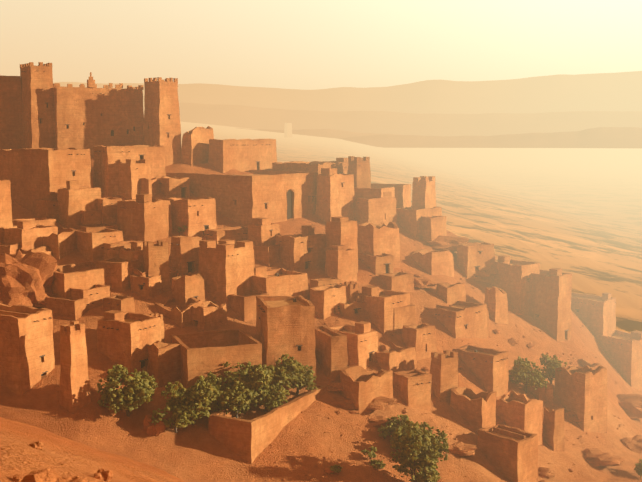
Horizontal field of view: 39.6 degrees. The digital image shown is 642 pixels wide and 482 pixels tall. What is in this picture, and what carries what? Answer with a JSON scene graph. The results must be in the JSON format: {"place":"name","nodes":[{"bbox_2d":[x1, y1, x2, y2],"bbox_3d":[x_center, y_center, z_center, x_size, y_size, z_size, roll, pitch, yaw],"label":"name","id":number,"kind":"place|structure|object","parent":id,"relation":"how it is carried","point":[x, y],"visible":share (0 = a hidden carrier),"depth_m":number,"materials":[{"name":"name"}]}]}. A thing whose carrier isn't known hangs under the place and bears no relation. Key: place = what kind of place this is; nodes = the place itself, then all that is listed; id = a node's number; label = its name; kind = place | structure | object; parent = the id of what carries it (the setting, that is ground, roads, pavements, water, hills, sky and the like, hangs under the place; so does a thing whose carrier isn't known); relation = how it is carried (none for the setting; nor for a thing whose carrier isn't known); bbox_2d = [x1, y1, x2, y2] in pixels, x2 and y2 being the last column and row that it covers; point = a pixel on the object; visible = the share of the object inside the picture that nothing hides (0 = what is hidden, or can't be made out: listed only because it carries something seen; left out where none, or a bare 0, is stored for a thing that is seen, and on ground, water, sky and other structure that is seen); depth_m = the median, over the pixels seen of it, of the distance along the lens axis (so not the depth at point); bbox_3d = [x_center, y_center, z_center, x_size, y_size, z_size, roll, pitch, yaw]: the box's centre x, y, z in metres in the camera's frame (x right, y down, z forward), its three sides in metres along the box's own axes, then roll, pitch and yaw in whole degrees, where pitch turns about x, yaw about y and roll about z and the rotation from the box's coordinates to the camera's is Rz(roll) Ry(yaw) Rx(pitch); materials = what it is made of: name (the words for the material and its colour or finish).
{"place":"outdoors","nodes":[
{"label":"outdoors","id":0,"kind":"place"},
{"bbox_2d":[239,128,396,138],"bbox_3d":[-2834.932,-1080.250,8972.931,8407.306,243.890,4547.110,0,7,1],"label":"mountain","id":1,"kind":"structure","parent":0,"point":[332,133],"depth_m":9428.98,"materials":[{"name":"beige sand"}]},
{"bbox_2d":[0,121,641,481],"bbox_3d":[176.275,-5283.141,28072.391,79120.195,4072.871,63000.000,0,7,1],"label":"terrain","id":2,"kind":"structure","parent":0,"point":[576,213],"depth_m":148.84,"materials":[{"name":"orange sand"}]},
{"bbox_2d":[0,180,12,242],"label":"house","id":3,"kind":"structure","parent":2,"relation":"on","point":[5,207],"depth_m":139.58,"materials":[{"name":"brown paint"}]},
{"bbox_2d":[0,149,12,194],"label":"house","id":4,"kind":"structure","parent":2,"relation":"on","point":[6,169],"depth_m":156.82,"materials":[{"name":"brown"}]},
{"bbox_2d":[0,75,22,149],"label":"fortress wall","id":5,"kind":"structure","parent":2,"relation":"on","point":[11,129],"depth_m":171.39,"materials":[{"name":"brown paint"}]},
{"bbox_2d":[0,303,54,395],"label":"house","id":6,"kind":"structure","parent":2,"relation":"on","point":[26,339],"depth_m":110.79,"materials":[{"name":"brown"}]},
{"bbox_2d":[0,250,57,306],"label":"mound rock","id":7,"kind":"object","parent":2,"relation":"on","point":[27,279],"visible":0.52,"depth_m":124.31,"materials":[{"name":"orange stone"}]},
{"bbox_2d":[3,221,57,250],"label":"house","id":8,"kind":"structure","parent":2,"relation":"on","point":[26,235],"depth_m":138.09,"materials":[{"name":"brown"}]},
{"bbox_2d":[12,218,55,227],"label":"house","id":9,"kind":"structure","parent":2,"relation":"on","point":[36,222],"depth_m":144.67,"materials":[{"name":"brown"}]},
{"bbox_2d":[20,62,55,148],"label":"kasbah tower","id":10,"kind":"structure","parent":2,"relation":"on","point":[38,118],"depth_m":169.93,"materials":[{"name":"brown paint"}]},
{"bbox_2d":[35,193,58,221],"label":"house","id":11,"kind":"structure","parent":2,"relation":"on","point":[46,208],"depth_m":149.49,"materials":[{"name":"brown paint"}]},
{"bbox_2d":[12,148,92,212],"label":"house","id":12,"kind":"structure","parent":2,"relation":"on","point":[41,173],"depth_m":153.01,"materials":[{"name":"brown"}]},
{"bbox_2d":[42,228,76,259],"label":"house","id":13,"kind":"structure","parent":2,"relation":"on","point":[62,243],"depth_m":139.04,"materials":[{"name":"brown"}]},
{"bbox_2d":[42,295,93,319],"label":"house","id":14,"kind":"structure","parent":2,"relation":"on","point":[77,309],"depth_m":124.85,"materials":[{"name":"brown paint"}]},
{"bbox_2d":[59,320,90,413],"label":"tower","id":15,"kind":"structure","parent":2,"relation":"on","point":[74,390],"depth_m":107.94,"materials":[{"name":"brown"}]},
{"bbox_2d":[57,180,100,228],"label":"house","id":16,"kind":"structure","parent":2,"relation":"on","point":[73,199],"depth_m":148.18,"materials":[{"name":"brown"}]},
{"bbox_2d":[52,261,110,299],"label":"house","id":17,"kind":"structure","parent":2,"relation":"on","point":[66,278],"depth_m":129.09,"materials":[{"name":"brown"}]},
{"bbox_2d":[0,415,164,481],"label":"rocks","id":18,"kind":"object","parent":2,"relation":"on","point":[51,475],"visible":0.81,"depth_m":26.10,"materials":[{"name":"orange stone"}]},
{"bbox_2d":[70,284,109,309],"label":"house","id":19,"kind":"structure","parent":2,"relation":"on","point":[97,294],"depth_m":127.08,"materials":[{"name":"brown paint"}]},
{"bbox_2d":[81,210,101,224],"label":"house","id":20,"kind":"structure","parent":2,"relation":"on","point":[91,217],"depth_m":148.18,"materials":[{"name":"brown"}]},
{"bbox_2d":[75,224,117,232],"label":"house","id":21,"kind":"structure","parent":2,"relation":"on","point":[94,228],"depth_m":144.59,"materials":[{"name":"brown"}]},
{"bbox_2d":[53,72,143,156],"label":"fortress","id":22,"kind":"structure","parent":2,"relation":"on","point":[90,115],"depth_m":172.91,"materials":[{"name":"brown"}]},
{"bbox_2d":[76,228,122,261],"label":"house","id":23,"kind":"structure","parent":2,"relation":"on","point":[89,245],"depth_m":139.35,"materials":[{"name":"brown"}]},
{"bbox_2d":[97,197,121,225],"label":"house","id":24,"kind":"structure","parent":2,"relation":"on","point":[107,206],"depth_m":149.52,"materials":[{"name":"brown"}]},
{"bbox_2d":[102,241,131,259],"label":"house","id":25,"kind":"structure","parent":2,"relation":"on","point":[110,250],"depth_m":138.10,"materials":[{"name":"brown paint"}]},
{"bbox_2d":[96,257,139,291],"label":"house","id":26,"kind":"structure","parent":2,"relation":"on","point":[121,272],"depth_m":132.38,"materials":[{"name":"brown"}]},
{"bbox_2d":[103,295,135,312],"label":"house","id":27,"kind":"structure","parent":2,"relation":"on","point":[121,303],"depth_m":125.99,"materials":[{"name":"brown paint"}]},
{"bbox_2d":[97,364,157,416],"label":"tree","id":28,"kind":"object","parent":2,"relation":"on","point":[135,392],"visible":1,"depth_m":108.29,"materials":[{"name":"green plant"}]},
{"bbox_2d":[97,310,160,376],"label":"house","id":29,"kind":"structure","parent":2,"relation":"on","point":[126,339],"depth_m":116.76,"materials":[{"name":"brown"}]},
{"bbox_2d":[93,145,165,196],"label":"house","id":30,"kind":"structure","parent":2,"relation":"on","point":[106,159],"depth_m":160.41,"materials":[{"name":"brown paint"}]},
{"bbox_2d":[119,241,142,271],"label":"house","id":31,"kind":"structure","parent":2,"relation":"on","point":[135,252],"depth_m":135.81,"materials":[{"name":"brown paint"}]},
{"bbox_2d":[118,159,150,199],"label":"building","id":32,"kind":"structure","parent":2,"relation":"on","point":[131,173],"depth_m":158.69,"materials":[{"name":"brown paint"}]},
{"bbox_2d":[117,194,171,241],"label":"house","id":33,"kind":"structure","parent":2,"relation":"on","point":[143,217],"depth_m":146.30,"materials":[{"name":"brown"}]},
{"bbox_2d":[130,271,176,299],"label":"house","id":34,"kind":"structure","parent":2,"relation":"on","point":[151,287],"depth_m":131.98,"materials":[{"name":"brown paint"}]},
{"bbox_2d":[140,176,169,196],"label":"house","id":35,"kind":"structure","parent":2,"relation":"on","point":[147,186],"depth_m":159.57,"materials":[{"name":"brown"}]},
{"bbox_2d":[143,240,170,291],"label":"building","id":36,"kind":"structure","parent":2,"relation":"on","point":[155,259],"depth_m":133.68,"materials":[{"name":"brown paint"}]},
{"bbox_2d":[143,77,180,166],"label":"kasbah tower","id":37,"kind":"structure","parent":2,"relation":"on","point":[161,125],"depth_m":173.07,"materials":[{"name":"brown paint"}]},
{"bbox_2d":[148,341,180,388],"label":"house","id":38,"kind":"structure","parent":2,"relation":"on","point":[164,363],"depth_m":115.81,"materials":[{"name":"brown"}]},
{"bbox_2d":[152,177,189,197],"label":"house","id":39,"kind":"structure","parent":2,"relation":"on","point":[175,187],"depth_m":160.95,"materials":[{"name":"brown paint"}]},
{"bbox_2d":[151,398,196,432],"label":"tree","id":40,"kind":"object","parent":2,"relation":"on","point":[185,415],"visible":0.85,"depth_m":107.91,"materials":[{"name":"green plant"}]},
{"bbox_2d":[154,297,203,327],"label":"house","id":41,"kind":"structure","parent":2,"relation":"on","point":[178,317],"depth_m":127.59,"materials":[{"name":"brown"}]},
{"bbox_2d":[170,236,201,274],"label":"house","id":42,"kind":"structure","parent":2,"relation":"on","point":[184,254],"depth_m":139.68,"materials":[{"name":"brown paint"}]},
{"bbox_2d":[171,274,204,308],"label":"house","id":43,"kind":"structure","parent":2,"relation":"on","point":[185,288],"depth_m":131.34,"materials":[{"name":"brown paint"}]},
{"bbox_2d":[161,381,215,425],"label":"tree","id":44,"kind":"object","parent":2,"relation":"on","point":[196,398],"visible":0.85,"depth_m":109.20,"materials":[{"name":"green plant"}]},
{"bbox_2d":[162,197,216,236],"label":"house","id":45,"kind":"structure","parent":2,"relation":"on","point":[201,217],"depth_m":150.59,"materials":[{"name":"brown paint"}]},
{"bbox_2d":[181,126,213,165],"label":"house","id":46,"kind":"structure","parent":2,"relation":"on","point":[195,146],"depth_m":175.16,"materials":[{"name":"brown paint"}]},
{"bbox_2d":[187,300,226,331],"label":"house","id":47,"kind":"structure","parent":2,"relation":"on","point":[209,316],"depth_m":127.66,"materials":[{"name":"brown"}]},
{"bbox_2d":[171,329,261,400],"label":"building","id":48,"kind":"structure","parent":2,"relation":"on","point":[204,353],"depth_m":115.97,"materials":[{"name":"brown"}]},
{"bbox_2d":[191,371,245,410],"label":"tree","id":49,"kind":"object","parent":2,"relation":"on","point":[210,381],"visible":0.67,"depth_m":111.01,"materials":[{"name":"green plant"}]},
{"bbox_2d":[204,226,247,243],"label":"house","id":50,"kind":"structure","parent":2,"relation":"on","point":[238,233],"depth_m":150.44,"materials":[{"name":"brown"}]},
{"bbox_2d":[198,239,254,306],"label":"house","id":51,"kind":"structure","parent":2,"relation":"on","point":[226,268],"depth_m":135.28,"materials":[{"name":"brown"}]},
{"bbox_2d":[210,387,255,417],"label":"tree","id":52,"kind":"object","parent":2,"relation":"on","point":[243,405],"visible":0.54,"depth_m":111.72,"materials":[{"name":"green plant"}]},
{"bbox_2d":[208,139,276,172],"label":"house","id":53,"kind":"structure","parent":2,"relation":"on","point":[241,155],"depth_m":178.61,"materials":[{"name":"brown paint"}]},
{"bbox_2d":[166,170,320,226],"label":"arch building","id":54,"kind":"structure","parent":2,"relation":"on","point":[274,196],"depth_m":160.22,"materials":[{"name":"brown paint"}]},
{"bbox_2d":[219,361,272,409],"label":"tree","id":55,"kind":"object","parent":2,"relation":"on","point":[259,382],"visible":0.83,"depth_m":113.53,"materials":[{"name":"green plant"}]},
{"bbox_2d":[229,290,268,321],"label":"house","id":56,"kind":"structure","parent":2,"relation":"on","point":[243,308],"depth_m":132.35,"materials":[{"name":"brown paint"}]},
{"bbox_2d":[248,217,280,245],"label":"house","id":57,"kind":"structure","parent":2,"relation":"on","point":[262,231],"depth_m":149.32,"materials":[{"name":"brown"}]},
{"bbox_2d":[253,244,279,266],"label":"house","id":58,"kind":"structure","parent":2,"relation":"on","point":[268,256],"depth_m":147.24,"materials":[{"name":"brown"}]},
{"bbox_2d":[208,385,326,463],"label":"garden wall","id":59,"kind":"structure","parent":2,"relation":"on","point":[249,441],"depth_m":109.14,"materials":[{"name":"brown"}]},
{"bbox_2d":[246,381,289,411],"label":"tree","id":60,"kind":"object","parent":2,"relation":"on","point":[276,398],"visible":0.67,"depth_m":114.23,"materials":[{"name":"green plant"}]},
{"bbox_2d":[252,265,307,299],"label":"house","id":61,"kind":"structure","parent":2,"relation":"on","point":[279,282],"depth_m":137.90,"materials":[{"name":"brown paint"}]},
{"bbox_2d":[253,354,306,387],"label":"tree","id":62,"kind":"object","parent":2,"relation":"on","point":[281,374],"visible":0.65,"depth_m":116.40,"materials":[{"name":"green plant"}]},
{"bbox_2d":[255,295,315,383],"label":"house","id":63,"kind":"structure","parent":2,"relation":"on","point":[285,325],"depth_m":121.72,"materials":[{"name":"brown"}]},
{"bbox_2d":[275,225,325,271],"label":"house","id":64,"kind":"structure","parent":2,"relation":"on","point":[304,249],"depth_m":148.47,"materials":[{"name":"brown"}]},
{"bbox_2d":[287,360,316,394],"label":"tree","id":65,"kind":"object","parent":2,"relation":"on","point":[308,379],"visible":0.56,"depth_m":119.28,"materials":[{"name":"green plant"}]},
{"bbox_2d":[272,158,347,173],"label":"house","id":66,"kind":"structure","parent":2,"relation":"on","point":[340,165],"depth_m":178.00,"materials":[{"name":"brown"}]},
{"bbox_2d":[310,284,348,318],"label":"house","id":67,"kind":"structure","parent":2,"relation":"on","point":[325,300],"depth_m":137.66,"materials":[{"name":"brown"}]},
{"bbox_2d":[315,325,347,381],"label":"house","id":68,"kind":"structure","parent":2,"relation":"on","point":[331,355],"depth_m":124.29,"materials":[{"name":"brown"}]},
{"bbox_2d":[315,168,354,222],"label":"house","id":69,"kind":"structure","parent":2,"relation":"on","point":[335,197],"depth_m":166.93,"materials":[{"name":"brown"}]},
{"bbox_2d":[325,245,356,282],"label":"house","id":70,"kind":"structure","parent":2,"relation":"on","point":[341,262],"depth_m":147.13,"materials":[{"name":"brown"}]},
{"bbox_2d":[325,216,357,272],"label":"house","id":71,"kind":"structure","parent":2,"relation":"on","point":[339,230],"depth_m":149.34,"materials":[{"name":"brown"}]},
{"bbox_2d":[338,295,364,317],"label":"house","id":72,"kind":"structure","parent":2,"relation":"on","point":[353,308],"depth_m":138.63,"materials":[{"name":"brown paint"}]},
{"bbox_2d":[329,321,377,368],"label":"house","id":73,"kind":"structure","parent":2,"relation":"on","point":[362,342],"depth_m":129.23,"materials":[{"name":"brown"}]},
{"bbox_2d":[347,156,370,187],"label":"tower","id":74,"kind":"structure","parent":2,"relation":"on","point":[359,168],"depth_m":178.80,"materials":[{"name":"brown paint"}]},
{"bbox_2d":[340,366,393,413],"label":"house","id":75,"kind":"structure","parent":2,"relation":"on","point":[362,388],"depth_m":121.61,"materials":[{"name":"brown"}]},
{"bbox_2d":[354,192,396,224],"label":"house","id":76,"kind":"structure","parent":2,"relation":"on","point":[377,210],"depth_m":169.93,"materials":[{"name":"brown"}]},
{"bbox_2d":[358,253,393,274],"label":"house","id":77,"kind":"structure","parent":2,"relation":"on","point":[379,264],"depth_m":153.76,"materials":[{"name":"brown paint"}]},
{"bbox_2d":[357,222,399,267],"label":"house","id":78,"kind":"structure","parent":2,"relation":"on","point":[376,239],"depth_m":156.75,"materials":[{"name":"brown paint"}]},
{"bbox_2d":[354,183,410,222],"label":"house","id":79,"kind":"structure","parent":2,"relation":"on","point":[401,193],"depth_m":178.16,"materials":[{"name":"brown paint"}]},
{"bbox_2d":[359,285,409,334],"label":"house","id":80,"kind":"structure","parent":2,"relation":"on","point":[380,306],"depth_m":138.61,"materials":[{"name":"brown paint"}]},
{"bbox_2d":[375,340,415,376],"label":"house","id":81,"kind":"structure","parent":2,"relation":"on","point":[402,359],"depth_m":131.10,"materials":[{"name":"brown"}]},
{"bbox_2d":[378,272,414,292],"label":"house","id":82,"kind":"structure","parent":2,"relation":"on","point":[400,281],"depth_m":150.54,"materials":[{"name":"brown"}]},
{"bbox_2d":[394,304,415,333],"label":"house","id":83,"kind":"structure","parent":2,"relation":"on","point":[404,315],"depth_m":139.95,"materials":[{"name":"brown"}]},
{"bbox_2d":[393,369,431,410],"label":"house","id":84,"kind":"structure","parent":2,"relation":"on","point":[412,388],"depth_m":125.96,"materials":[{"name":"brown"}]},
{"bbox_2d":[390,420,440,481],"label":"tree","id":85,"kind":"object","parent":2,"relation":"on","point":[412,451],"visible":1,"depth_m":106.36,"materials":[{"name":"green plant"}]},
{"bbox_2d":[396,207,441,238],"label":"house","id":86,"kind":"structure","parent":2,"relation":"on","point":[409,220],"depth_m":173.41,"materials":[{"name":"brown"}]},
{"bbox_2d":[402,323,436,359],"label":"house","id":87,"kind":"structure","parent":2,"relation":"on","point":[421,338],"depth_m":136.83,"materials":[{"name":"brown paint"}]},
{"bbox_2d":[411,176,435,209],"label":"tower","id":88,"kind":"structure","parent":2,"relation":"on","point":[423,193],"depth_m":177.59,"materials":[{"name":"brown"}]},
{"bbox_2d":[411,249,453,276],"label":"house","id":89,"kind":"structure","parent":2,"relation":"on","point":[440,262],"depth_m":163.39,"materials":[{"name":"brown paint"}]},
{"bbox_2d":[421,216,446,241],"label":"house","id":90,"kind":"structure","parent":2,"relation":"on","point":[433,227],"depth_m":172.50,"materials":[{"name":"brown"}]},
{"bbox_2d":[419,422,448,460],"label":"tree","id":91,"kind":"object","parent":2,"relation":"on","point":[444,446],"visible":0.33,"depth_m":114.64,"materials":[{"name":"green plant"}]},
{"bbox_2d":[430,350,457,401],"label":"building","id":92,"kind":"structure","parent":2,"relation":"on","point":[444,369],"depth_m":130.37,"materials":[{"name":"brown"}]},
{"bbox_2d":[436,282,465,304],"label":"house","id":93,"kind":"structure","parent":2,"relation":"on","point":[450,294],"depth_m":154.05,"materials":[{"name":"brown"}]},
{"bbox_2d":[264,222,641,481],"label":"rocks","id":94,"kind":"object","parent":2,"relation":"on","point":[630,405],"visible":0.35,"depth_m":137.19,"materials":[{"name":"orange stone"}]},
{"bbox_2d":[425,301,486,338],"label":"house","id":95,"kind":"structure","parent":2,"relation":"on","point":[462,319],"depth_m":147.66,"materials":[{"name":"brown"}]},
{"bbox_2d":[450,387,496,432],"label":"house","id":96,"kind":"structure","parent":2,"relation":"on","point":[473,409],"depth_m":128.13,"materials":[{"name":"brown"}]},
{"bbox_2d":[457,242,494,284],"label":"house","id":97,"kind":"structure","parent":2,"relation":"on","point":[473,257],"depth_m":169.80,"materials":[{"name":"brown paint"}]},
{"bbox_2d":[453,344,508,396],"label":"house","id":98,"kind":"structure","parent":2,"relation":"on","point":[488,367],"depth_m":139.44,"materials":[{"name":"brown"}]},
{"bbox_2d":[484,286,508,323],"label":"house","id":99,"kind":"structure","parent":2,"relation":"on","point":[496,301],"depth_m":158.94,"materials":[{"name":"brown"}]},
{"bbox_2d":[477,424,537,481],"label":"house","id":100,"kind":"structure","parent":2,"relation":"on","point":[510,453],"depth_m":120.81,"materials":[{"name":"brown"}]},
{"bbox_2d":[493,255,539,314],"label":"house","id":101,"kind":"structure","parent":2,"relation":"on","point":[512,278],"depth_m":168.65,"materials":[{"name":"brown"}]},
{"bbox_2d":[496,390,542,444],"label":"house","id":102,"kind":"structure","parent":2,"relation":"on","point":[519,411],"depth_m":132.65,"materials":[{"name":"brown"}]},
{"bbox_2d":[509,356,547,392],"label":"tree","id":103,"kind":"object","parent":2,"relation":"on","point":[520,369],"visible":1,"depth_m":143.06,"materials":[{"name":"green plant"}]},
{"bbox_2d":[530,268,571,341],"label":"building","id":104,"kind":"structure","parent":2,"relation":"on","point":[550,308],"depth_m":167.20,"materials":[{"name":"brown paint"}]},
{"bbox_2d":[537,353,566,383],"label":"tree","id":105,"kind":"object","parent":2,"relation":"on","point":[550,365],"visible":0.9,"depth_m":149.17,"materials":[{"name":"green plant"}]},
{"bbox_2d":[543,407,563,451],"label":"house","id":106,"kind":"structure","parent":2,"relation":"on","point":[553,429],"depth_m":134.51,"materials":[{"name":"brown"}]},
{"bbox_2d":[554,365,607,432],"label":"house","id":107,"kind":"structure","parent":2,"relation":"on","point":[581,393],"depth_m":145.24,"materials":[{"name":"brown"}]},
{"bbox_2d":[571,292,615,338],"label":"house","id":108,"kind":"structure","parent":2,"relation":"on","point":[596,314],"depth_m":189.18,"materials":[{"name":"brown paint"}]},
{"bbox_2d":[596,330,641,390],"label":"house","id":109,"kind":"structure","parent":2,"relation":"on","point":[622,350],"depth_m":183.43,"materials":[{"name":"brown"}]},
{"bbox_2d":[0,0,641,89],"label":"sky","id":110,"kind":"structure","parent":0,"point":[284,44],"materials":[{"name":"beige"}]},
{"bbox_2d":[53,71,641,113],"bbox_3d":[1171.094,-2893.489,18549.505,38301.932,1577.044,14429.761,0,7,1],"label":"hills","id":111,"kind":"structure","parent":0,"point":[620,91],"depth_m":19209.90,"materials":[{"name":"beige sand"}]},
{"bbox_2d":[143,102,641,135],"bbox_3d":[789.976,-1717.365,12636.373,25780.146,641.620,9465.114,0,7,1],"label":"hills","id":112,"kind":"structure","parent":0,"point":[400,123],"depth_m":13155.77,"materials":[{"name":"beige sand"}]},
{"bbox_2d":[340,127,641,147],"bbox_3d":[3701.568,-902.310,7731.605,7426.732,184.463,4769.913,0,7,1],"label":"hills","id":113,"kind":"structure","parent":0,"point":[614,137],"depth_m":7835.37,"materials":[{"name":"beige sand"}]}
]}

